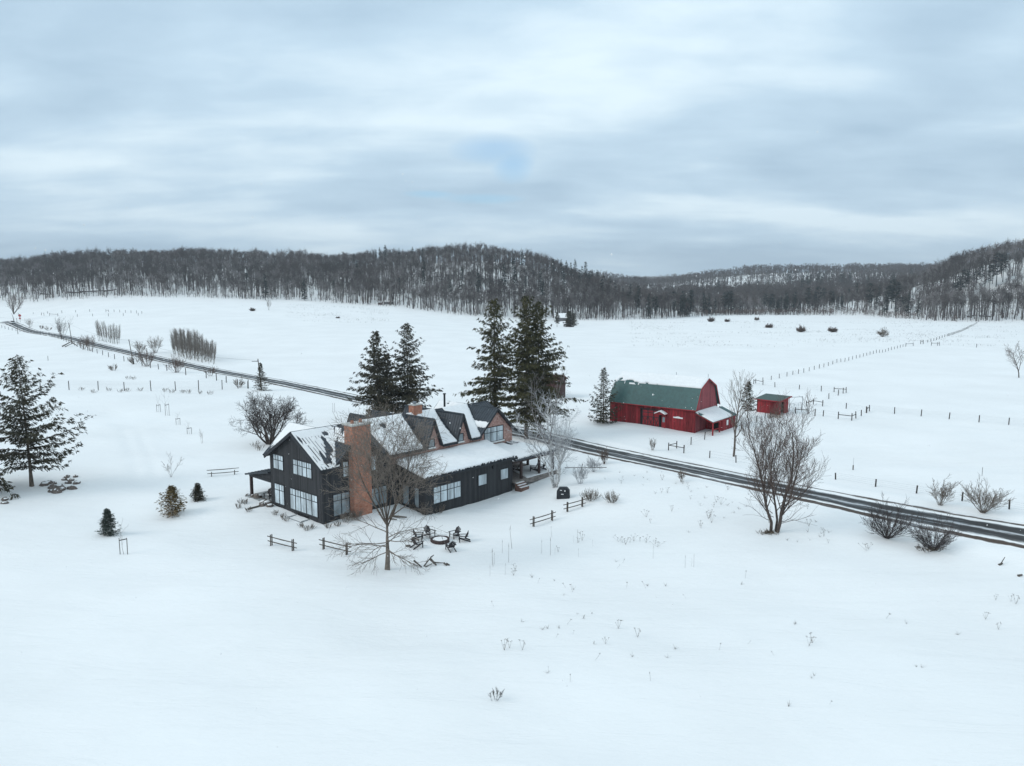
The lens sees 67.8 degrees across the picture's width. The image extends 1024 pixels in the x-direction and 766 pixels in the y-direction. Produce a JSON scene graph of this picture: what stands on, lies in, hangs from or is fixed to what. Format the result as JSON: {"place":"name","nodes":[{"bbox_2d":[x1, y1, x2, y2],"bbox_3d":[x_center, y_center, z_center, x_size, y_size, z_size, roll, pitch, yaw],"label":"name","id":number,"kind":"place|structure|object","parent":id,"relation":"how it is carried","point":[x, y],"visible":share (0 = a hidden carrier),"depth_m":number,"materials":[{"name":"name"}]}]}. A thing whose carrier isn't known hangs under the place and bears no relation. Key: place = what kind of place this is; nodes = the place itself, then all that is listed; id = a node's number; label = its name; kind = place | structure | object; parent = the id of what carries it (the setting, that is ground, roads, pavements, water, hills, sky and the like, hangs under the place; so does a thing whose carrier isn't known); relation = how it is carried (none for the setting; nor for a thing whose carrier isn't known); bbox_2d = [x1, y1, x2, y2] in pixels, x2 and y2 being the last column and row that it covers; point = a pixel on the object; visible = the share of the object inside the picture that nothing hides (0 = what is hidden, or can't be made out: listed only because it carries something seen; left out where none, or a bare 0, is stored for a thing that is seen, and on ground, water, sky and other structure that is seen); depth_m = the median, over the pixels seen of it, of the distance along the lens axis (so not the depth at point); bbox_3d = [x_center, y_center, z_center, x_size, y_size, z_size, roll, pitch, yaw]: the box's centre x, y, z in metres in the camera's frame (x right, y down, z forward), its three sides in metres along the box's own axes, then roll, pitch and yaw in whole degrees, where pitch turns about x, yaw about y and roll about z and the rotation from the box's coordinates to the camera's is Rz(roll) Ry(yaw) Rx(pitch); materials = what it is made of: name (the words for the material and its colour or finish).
{"place":"outdoors","nodes":[
{"label":"outdoors","id":0,"kind":"place"},
{"bbox_2d":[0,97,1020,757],"bbox_3d":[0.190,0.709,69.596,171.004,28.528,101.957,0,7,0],"label":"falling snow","id":1,"kind":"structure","parent":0,"point":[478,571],"depth_m":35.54,"materials":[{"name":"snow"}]},
{"bbox_2d":[0,259,1023,765],"bbox_3d":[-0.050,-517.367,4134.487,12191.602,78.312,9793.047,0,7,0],"label":"ground","id":2,"kind":"structure","parent":0,"point":[316,663],"depth_m":69.81,"materials":[{"name":"snow"}]},
{"bbox_2d":[0,429,20,499],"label":"spruce tree","id":3,"kind":"object","parent":2,"relation":"on","point":[7,488],"visible":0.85,"depth_m":88.84,"materials":[{"name":"green plant"}]},
{"bbox_2d":[5,294,23,321],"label":"bare tree","id":4,"kind":"object","parent":2,"relation":"on","point":[13,303],"visible":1,"depth_m":527.19,"materials":[{"name":"grey plant"}]},
{"bbox_2d":[0,355,96,486],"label":"spruce tree","id":5,"kind":"object","parent":2,"relation":"on","point":[27,439],"visible":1,"depth_m":91.95,"materials":[{"name":"green plant"}]},
{"bbox_2d":[51,487,62,493],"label":"rock","id":6,"kind":"object","parent":2,"relation":"on","point":[56,490],"visible":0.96,"depth_m":91.35,"materials":[{"name":"stone"}]},
{"bbox_2d":[50,316,73,338],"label":"roadside shrub","id":7,"kind":"object","parent":2,"relation":"on","point":[59,326],"visible":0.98,"depth_m":381.45,"materials":[{"name":"brown plant"}]},
{"bbox_2d":[83,335,95,350],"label":"roadside shrub","id":8,"kind":"object","parent":2,"relation":"on","point":[87,342],"visible":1,"depth_m":310.16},
{"bbox_2d":[95,508,120,535],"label":"young spruce","id":9,"kind":"object","parent":2,"relation":"on","point":[107,524],"visible":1,"depth_m":77.39,"materials":[{"name":"green plant"}]},
{"bbox_2d":[3,379,248,390],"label":"fence","id":10,"kind":"object","parent":2,"relation":"on","point":[142,385],"visible":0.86,"depth_m":180.14,"materials":[{"name":"brown wood"}]},
{"bbox_2d":[8,327,247,387],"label":"fence","id":11,"kind":"object","parent":2,"relation":"on","point":[145,361],"visible":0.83,"depth_m":254.84,"materials":[{"name":"brown wood"}]},
{"bbox_2d":[130,340,146,352],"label":"roadside shrub","id":12,"kind":"object","parent":2,"relation":"on","point":[138,345],"visible":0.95,"depth_m":297.29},
{"bbox_2d":[132,346,155,366],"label":"roadside shrub","id":13,"kind":"object","parent":2,"relation":"on","point":[150,357],"visible":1,"depth_m":247.03,"materials":[{"name":"plant"}]},
{"bbox_2d":[147,337,163,352],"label":"roadside shrub","id":14,"kind":"object","parent":2,"relation":"on","point":[154,343],"visible":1,"depth_m":296.60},
{"bbox_2d":[155,485,186,517],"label":"young pine","id":15,"kind":"object","parent":2,"relation":"on","point":[171,494],"visible":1,"depth_m":84.75,"materials":[{"name":"green plant"}]},
{"bbox_2d":[165,355,187,372],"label":"roadside shrub","id":16,"kind":"object","parent":2,"relation":"on","point":[176,363],"visible":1,"depth_m":224.56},
{"bbox_2d":[189,483,206,501],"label":"young spruce","id":17,"kind":"object","parent":2,"relation":"on","point":[197,493],"visible":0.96,"depth_m":89.71,"materials":[{"name":"green plant"}]},
{"bbox_2d":[207,468,238,476],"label":"split rail fence","id":18,"kind":"object","parent":2,"relation":"on","point":[234,471],"visible":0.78,"depth_m":102.38,"materials":[{"name":"brown wood"}]},
{"bbox_2d":[253,363,271,390],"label":"spruce tree","id":19,"kind":"object","parent":2,"relation":"on","point":[262,378],"visible":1,"depth_m":184.31,"materials":[{"name":"green plant"}]},
{"bbox_2d":[261,273,269,299],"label":"conifer","id":20,"kind":"object","parent":2,"relation":"on","point":[265,283],"visible":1,"depth_m":666.48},
{"bbox_2d":[228,390,309,444],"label":"apple tree","id":21,"kind":"object","parent":2,"relation":"on","point":[258,425],"visible":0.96,"depth_m":121.15,"materials":[{"name":"brown plant"}]},
{"bbox_2d":[267,534,296,550],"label":"split rail fence","id":22,"kind":"object","parent":2,"relation":"on","point":[291,541],"visible":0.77,"depth_m":74.93,"materials":[{"name":"brown wood"}]},
{"bbox_2d":[301,278,308,299],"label":"conifer","id":23,"kind":"object","parent":2,"relation":"on","point":[303,296],"visible":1,"depth_m":666.46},
{"bbox_2d":[319,537,350,554],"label":"split rail fence","id":24,"kind":"object","parent":2,"relation":"on","point":[324,545],"visible":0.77,"depth_m":74.05,"materials":[{"name":"brown wood"}]},
{"bbox_2d":[346,329,404,415],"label":"spruce tree","id":25,"kind":"object","parent":2,"relation":"on","point":[377,362],"visible":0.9,"depth_m":140.01,"materials":[{"name":"green plant"}]},
{"bbox_2d":[369,353,401,413],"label":"spruce tree","id":26,"kind":"object","parent":2,"relation":"on","point":[388,360],"visible":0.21,"depth_m":144.36,"materials":[{"name":"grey plant"}]},
{"bbox_2d":[319,389,452,575],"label":"bare tree","id":27,"kind":"object","parent":2,"relation":"on","point":[378,474],"visible":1,"depth_m":69.32,"materials":[{"name":"brown plant"}]},
{"bbox_2d":[245,393,556,523],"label":"farmhouse","id":28,"kind":"object","parent":2,"relation":"on","point":[295,475],"visible":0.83,"depth_m":88.66,"materials":[{"name":"black"}]},
{"bbox_2d":[272,453,283,470],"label":"window","id":29,"kind":"structure","parent":28,"relation":"in","point":[278,462],"depth_m":86.21,"materials":[{"name":"glass"}]},
{"bbox_2d":[274,482,284,505],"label":"window","id":30,"kind":"structure","parent":28,"relation":"in","point":[279,489],"depth_m":86.67,"materials":[{"name":"glass"}]},
{"bbox_2d":[292,458,311,479],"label":"window","id":31,"kind":"structure","parent":28,"relation":"in","point":[300,468],"depth_m":83.03,"materials":[{"name":"glass"}]},
{"bbox_2d":[289,487,318,517],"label":"window","id":32,"kind":"structure","parent":28,"relation":"in","point":[304,502],"depth_m":83.45,"materials":[{"name":"glass"}]},
{"bbox_2d":[332,491,349,516],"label":"window","id":33,"kind":"structure","parent":28,"relation":"in","point":[342,506],"depth_m":82.86,"materials":[{"name":"grey glass"}]},
{"bbox_2d":[342,461,348,476],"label":"window","id":34,"kind":"structure","parent":28,"relation":"in","point":[344,475],"depth_m":82.90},
{"bbox_2d":[372,485,386,506],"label":"window","id":35,"kind":"structure","parent":28,"relation":"in","point":[376,493],"depth_m":86.76,"materials":[{"name":"grey glass"}]},
{"bbox_2d":[403,484,409,505],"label":"window","id":36,"kind":"structure","parent":28,"relation":"in","point":[408,488],"depth_m":87.93,"materials":[{"name":"grey glass"}]},
{"bbox_2d":[414,487,419,507],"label":"window","id":37,"kind":"structure","parent":28,"relation":"in","point":[416,500],"depth_m":86.73,"materials":[{"name":"grey glass"}]},
{"bbox_2d":[433,480,460,504],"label":"window","id":38,"kind":"structure","parent":28,"relation":"in","point":[449,491],"depth_m":88.25,"materials":[{"name":"glass"}]},
{"bbox_2d":[478,473,486,486],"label":"window","id":39,"kind":"structure","parent":28,"relation":"in","point":[482,478],"depth_m":92.55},
{"bbox_2d":[484,425,502,441],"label":"window","id":40,"kind":"structure","parent":28,"relation":"in","point":[491,433],"depth_m":100.56,"materials":[{"name":"glass"}]},
{"bbox_2d":[500,467,508,480],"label":"window","id":41,"kind":"structure","parent":28,"relation":"in","point":[504,473],"depth_m":95.47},
{"bbox_2d":[372,323,442,413],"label":"spruce tree","id":42,"kind":"object","parent":2,"relation":"on","point":[412,393],"visible":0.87,"depth_m":142.02,"materials":[{"name":"green plant"}]},
{"bbox_2d":[409,538,423,549],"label":"adirondack chair","id":43,"kind":"object","parent":2,"relation":"on","point":[417,543],"visible":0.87,"depth_m":76.05,"materials":[{"name":"paint"}]},
{"bbox_2d":[411,529,422,540],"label":"adirondack chair","id":44,"kind":"object","parent":2,"relation":"on","point":[417,536],"visible":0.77,"depth_m":77.96,"materials":[{"name":"paint"}]},
{"bbox_2d":[423,525,435,538],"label":"adirondack chair","id":45,"kind":"object","parent":2,"relation":"on","point":[427,532],"visible":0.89,"depth_m":79.28,"materials":[{"name":"paint"}]},
{"bbox_2d":[430,535,449,544],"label":"fire pit","id":46,"kind":"object","parent":2,"relation":"on","point":[439,540],"visible":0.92,"depth_m":77.96,"materials":[{"name":"brick"}]},
{"bbox_2d":[444,541,456,552],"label":"adirondack chair","id":47,"kind":"object","parent":2,"relation":"on","point":[450,545],"visible":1,"depth_m":75.64,"materials":[{"name":"paint"}]},
{"bbox_2d":[448,526,460,538],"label":"adirondack chair","id":48,"kind":"object","parent":2,"relation":"on","point":[457,531],"visible":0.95,"depth_m":79.53,"materials":[{"name":"paint"}]},
{"bbox_2d":[0,243,927,318],"bbox_3d":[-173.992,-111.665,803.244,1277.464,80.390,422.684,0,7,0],"label":"forest","id":49,"kind":"object","parent":2,"relation":"on","point":[281,288],"visible":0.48,"depth_m":737.20,"materials":[{"name":"plant"}]},
{"bbox_2d":[458,530,470,542],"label":"adirondack chair","id":50,"kind":"object","parent":2,"relation":"on","point":[464,538],"visible":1,"depth_m":78.33,"materials":[{"name":"paint"}]},
{"bbox_2d":[475,273,482,294],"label":"conifer","id":51,"kind":"object","parent":2,"relation":"on","point":[478,282],"visible":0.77,"depth_m":670.11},
{"bbox_2d":[453,298,520,419],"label":"spruce tree","id":52,"kind":"object","parent":2,"relation":"on","point":[493,375],"visible":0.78,"depth_m":126.61,"materials":[{"name":"green plant"}]},
{"bbox_2d":[2,283,1023,321],"bbox_3d":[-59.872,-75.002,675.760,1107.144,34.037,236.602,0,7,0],"label":"scrub","id":53,"kind":"object","parent":2,"relation":"on","point":[805,311],"visible":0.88,"depth_m":686.67,"materials":[{"name":"plant"}]},
{"bbox_2d":[488,295,559,438],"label":"spruce tree","id":54,"kind":"object","parent":2,"relation":"on","point":[524,382],"visible":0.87,"depth_m":123.56,"materials":[{"name":"green plant"}]},
{"bbox_2d":[535,271,543,295],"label":"conifer","id":55,"kind":"object","parent":2,"relation":"on","point":[540,281],"visible":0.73,"depth_m":683.64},
{"bbox_2d":[512,361,567,443],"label":"birch tree","id":56,"kind":"object","parent":2,"relation":"on","point":[531,388],"visible":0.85,"depth_m":121.75,"materials":[{"name":"grey plant"}]},
{"bbox_2d":[505,389,580,487],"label":"birch tree","id":57,"kind":"object","parent":2,"relation":"on","point":[559,459],"visible":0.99,"depth_m":95.30,"materials":[{"name":"grey plant"}]},
{"bbox_2d":[530,510,555,526],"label":"split rail fence","id":58,"kind":"object","parent":2,"relation":"on","point":[534,518],"visible":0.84,"depth_m":84.34,"materials":[{"name":"brown wood"}]},
{"bbox_2d":[505,301,584,437],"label":"spruce tree","id":59,"kind":"object","parent":2,"relation":"on","point":[548,357],"visible":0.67,"depth_m":124.55,"materials":[{"name":"green plant"}]},
{"bbox_2d":[532,374,567,398],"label":"brown shed","id":60,"kind":"structure","parent":2,"relation":"on","point":[562,389],"depth_m":175.79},
{"bbox_2d":[554,313,566,320],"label":"hut","id":61,"kind":"object","parent":2,"relation":"on","point":[562,316],"visible":0.41,"depth_m":588.99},
{"bbox_2d":[556,487,569,498],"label":"covered grill","id":62,"kind":"object","parent":2,"relation":"on","point":[563,492],"visible":1,"depth_m":91.69,"materials":[{"name":"black fabric"}]},
{"bbox_2d":[563,311,574,326],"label":"spruce tree","id":63,"kind":"object","parent":2,"relation":"on","point":[569,315],"visible":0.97,"depth_m":509.23,"materials":[{"name":"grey plant"}]},
{"bbox_2d":[564,497,584,511],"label":"split rail fence","id":64,"kind":"object","parent":2,"relation":"on","point":[581,504],"visible":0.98,"depth_m":88.14,"materials":[{"name":"brown wood"}]},
{"bbox_2d":[572,464,589,483],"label":"bush","id":65,"kind":"object","parent":2,"relation":"on","point":[582,473],"visible":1,"depth_m":97.15,"materials":[{"name":"plant"}]},
{"bbox_2d":[580,488,600,500],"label":"bush","id":66,"kind":"object","parent":2,"relation":"on","point":[589,495],"visible":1,"depth_m":90.13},
{"bbox_2d":[583,456,602,471],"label":"bush","id":67,"kind":"object","parent":2,"relation":"on","point":[592,464],"visible":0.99,"depth_m":103.58,"materials":[{"name":"plant"}]},
{"bbox_2d":[595,446,609,463],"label":"bush","id":68,"kind":"object","parent":2,"relation":"on","point":[603,455],"visible":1,"depth_m":108.33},
{"bbox_2d":[585,368,623,423],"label":"spruce tree","id":69,"kind":"object","parent":2,"relation":"on","point":[603,406],"visible":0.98,"depth_m":139.46,"materials":[{"name":"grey plant"}]},
{"bbox_2d":[602,491,618,502],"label":"bush","id":70,"kind":"object","parent":2,"relation":"on","point":[608,497],"visible":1,"depth_m":89.15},
{"bbox_2d":[645,293,651,318],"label":"conifer","id":71,"kind":"object","parent":2,"relation":"on","point":[648,307],"visible":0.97,"depth_m":610.45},
{"bbox_2d":[651,296,658,317],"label":"conifer","id":72,"kind":"object","parent":2,"relation":"on","point":[655,306],"visible":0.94,"depth_m":618.49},
{"bbox_2d":[608,371,735,435],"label":"barn","id":73,"kind":"structure","parent":2,"relation":"on","point":[644,398],"depth_m":136.08,"materials":[{"name":"red"}]},
{"bbox_2d":[642,409,659,426],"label":"barn door","id":74,"kind":"structure","parent":73,"relation":"in","point":[649,417],"depth_m":137.05,"materials":[{"name":"red paint"}]},
{"bbox_2d":[661,416,665,427],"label":"entrance door","id":75,"kind":"structure","parent":73,"relation":"in","point":[663,425],"depth_m":135.46,"materials":[{"name":"red paint"}]},
{"bbox_2d":[608,270,772,283],"bbox_3d":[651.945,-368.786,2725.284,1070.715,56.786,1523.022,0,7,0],"label":"forest","id":76,"kind":"object","parent":2,"relation":"on","point":[666,276],"visible":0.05,"depth_m":2072.55,"materials":[{"name":"plant"}]},
{"bbox_2d":[720,291,728,314],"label":"conifer","id":77,"kind":"object","parent":2,"relation":"on","point":[725,298],"visible":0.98,"depth_m":711.15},
{"bbox_2d":[721,369,759,456],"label":"young maple","id":78,"kind":"object","parent":2,"relation":"on","point":[738,406],"visible":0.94,"depth_m":113.11,"materials":[{"name":"grey plant"}]},
{"bbox_2d":[741,381,757,416],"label":"spruce tree","id":79,"kind":"object","parent":2,"relation":"on","point":[749,388],"visible":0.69,"depth_m":144.29,"materials":[{"name":"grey plant"}]},
{"bbox_2d":[754,393,791,414],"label":"field shed","id":80,"kind":"structure","parent":2,"relation":"on","point":[767,400],"depth_m":149.96,"materials":[{"name":"red paint"}]},
{"bbox_2d":[587,262,974,308],"bbox_3d":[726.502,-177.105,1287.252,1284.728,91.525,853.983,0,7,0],"label":"forest","id":81,"kind":"object","parent":2,"relation":"on","point":[658,284],"visible":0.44,"depth_m":1357.99,"materials":[{"name":"plant"}]},
{"bbox_2d":[732,389,830,532],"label":"willow tree","id":82,"kind":"object","parent":2,"relation":"on","point":[787,463],"visible":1,"depth_m":79.34,"materials":[{"name":"brown plant"}]},
{"bbox_2d":[805,287,812,310],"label":"conifer","id":83,"kind":"object","parent":2,"relation":"on","point":[810,294],"visible":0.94,"depth_m":757.00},
{"bbox_2d":[631,319,1015,346],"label":"field grass","id":84,"kind":"structure","parent":2,"relation":"on","point":[814,330],"depth_m":417.07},
{"bbox_2d":[795,406,866,420],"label":"fence","id":85,"kind":"object","parent":2,"relation":"on","point":[855,414],"visible":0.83,"depth_m":148.20,"materials":[{"name":"brown wood"}]},
{"bbox_2d":[771,345,900,379],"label":"fence","id":86,"kind":"object","parent":2,"relation":"on","point":[843,358],"visible":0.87,"depth_m":267.98,"materials":[{"name":"brown wood"}]},
{"bbox_2d":[865,283,876,310],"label":"conifer","id":87,"kind":"object","parent":2,"relation":"on","point":[870,284],"visible":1,"depth_m":708.70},
{"bbox_2d":[877,327,888,336],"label":"field bush","id":88,"kind":"object","parent":2,"relation":"on","point":[881,334],"visible":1,"depth_m":391.20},
{"bbox_2d":[883,286,892,312],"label":"conifer","id":89,"kind":"object","parent":2,"relation":"on","point":[889,287],"visible":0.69,"depth_m":691.77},
{"bbox_2d":[860,493,926,538],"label":"willow bush","id":90,"kind":"object","parent":2,"relation":"on","point":[885,531],"visible":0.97,"depth_m":79.09,"materials":[{"name":"plant"}]},
{"bbox_2d":[886,282,903,315],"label":"conifer","id":91,"kind":"object","parent":2,"relation":"on","point":[893,292],"visible":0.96,"depth_m":665.09,"materials":[{"name":"plant"}]},
{"bbox_2d":[904,293,912,315],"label":"conifer","id":92,"kind":"object","parent":2,"relation":"on","point":[908,306],"visible":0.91,"depth_m":634.95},
{"bbox_2d":[822,400,1023,424],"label":"fence","id":93,"kind":"object","parent":2,"relation":"on","point":[921,412],"visible":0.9,"depth_m":149.94,"materials":[{"name":"brown wood"}]},
{"bbox_2d":[835,473,1023,509],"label":"fence","id":94,"kind":"object","parent":2,"relation":"on","point":[926,489],"visible":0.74,"depth_m":93.31,"materials":[{"name":"brown wood"}]},
{"bbox_2d":[916,545,942,552],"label":"dead brush","id":95,"kind":"object","parent":2,"relation":"on","point":[918,546],"visible":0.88,"depth_m":75.92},
{"bbox_2d":[904,509,963,550],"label":"willow bush","id":96,"kind":"object","parent":2,"relation":"on","point":[946,538],"visible":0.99,"depth_m":76.20,"materials":[{"name":"plant"}]},
{"bbox_2d":[927,478,962,505],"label":"bush","id":97,"kind":"object","parent":2,"relation":"on","point":[943,495],"visible":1,"depth_m":87.24,"materials":[{"name":"plant"}]},
{"bbox_2d":[952,276,965,289],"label":"conifer","id":98,"kind":"object","parent":2,"relation":"on","point":[960,283],"visible":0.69,"depth_m":658.42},
{"bbox_2d":[961,268,970,293],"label":"conifer","id":99,"kind":"object","parent":2,"relation":"on","point":[966,281],"visible":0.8,"depth_m":668.34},
{"bbox_2d":[922,238,1023,320],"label":"forest","id":100,"kind":"object","parent":2,"relation":"on","point":[945,276],"visible":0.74,"depth_m":684.11,"materials":[{"name":"plant"}]},
{"bbox_2d":[959,474,1016,512],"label":"bush","id":101,"kind":"object","parent":2,"relation":"on","point":[987,499],"visible":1,"depth_m":84.05,"materials":[{"name":"plant"}]},
{"bbox_2d":[985,265,994,287],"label":"conifer","id":102,"kind":"object","parent":2,"relation":"on","point":[988,270],"visible":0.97,"depth_m":668.00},
{"bbox_2d":[990,252,1006,286],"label":"conifer","id":103,"kind":"object","parent":2,"relation":"on","point":[997,264],"visible":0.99,"depth_m":666.83,"materials":[{"name":"plant"}]},
{"bbox_2d":[998,253,1009,281],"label":"conifer","id":104,"kind":"object","parent":2,"relation":"on","point":[1005,264],"visible":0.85,"depth_m":671.55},
{"bbox_2d":[1004,341,1023,377],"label":"bare tree","id":105,"kind":"object","parent":2,"relation":"on","point":[1014,361],"visible":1,"depth_m":215.92,"materials":[{"name":"grey plant"}]},
{"bbox_2d":[0,321,1023,549],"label":"road","id":106,"kind":"structure","parent":0,"point":[996,531],"depth_m":99.45,"materials":[{"name":"asphalt"}]},
{"bbox_2d":[0,0,1023,277],"label":"sky","id":107,"kind":"structure","parent":0,"point":[200,119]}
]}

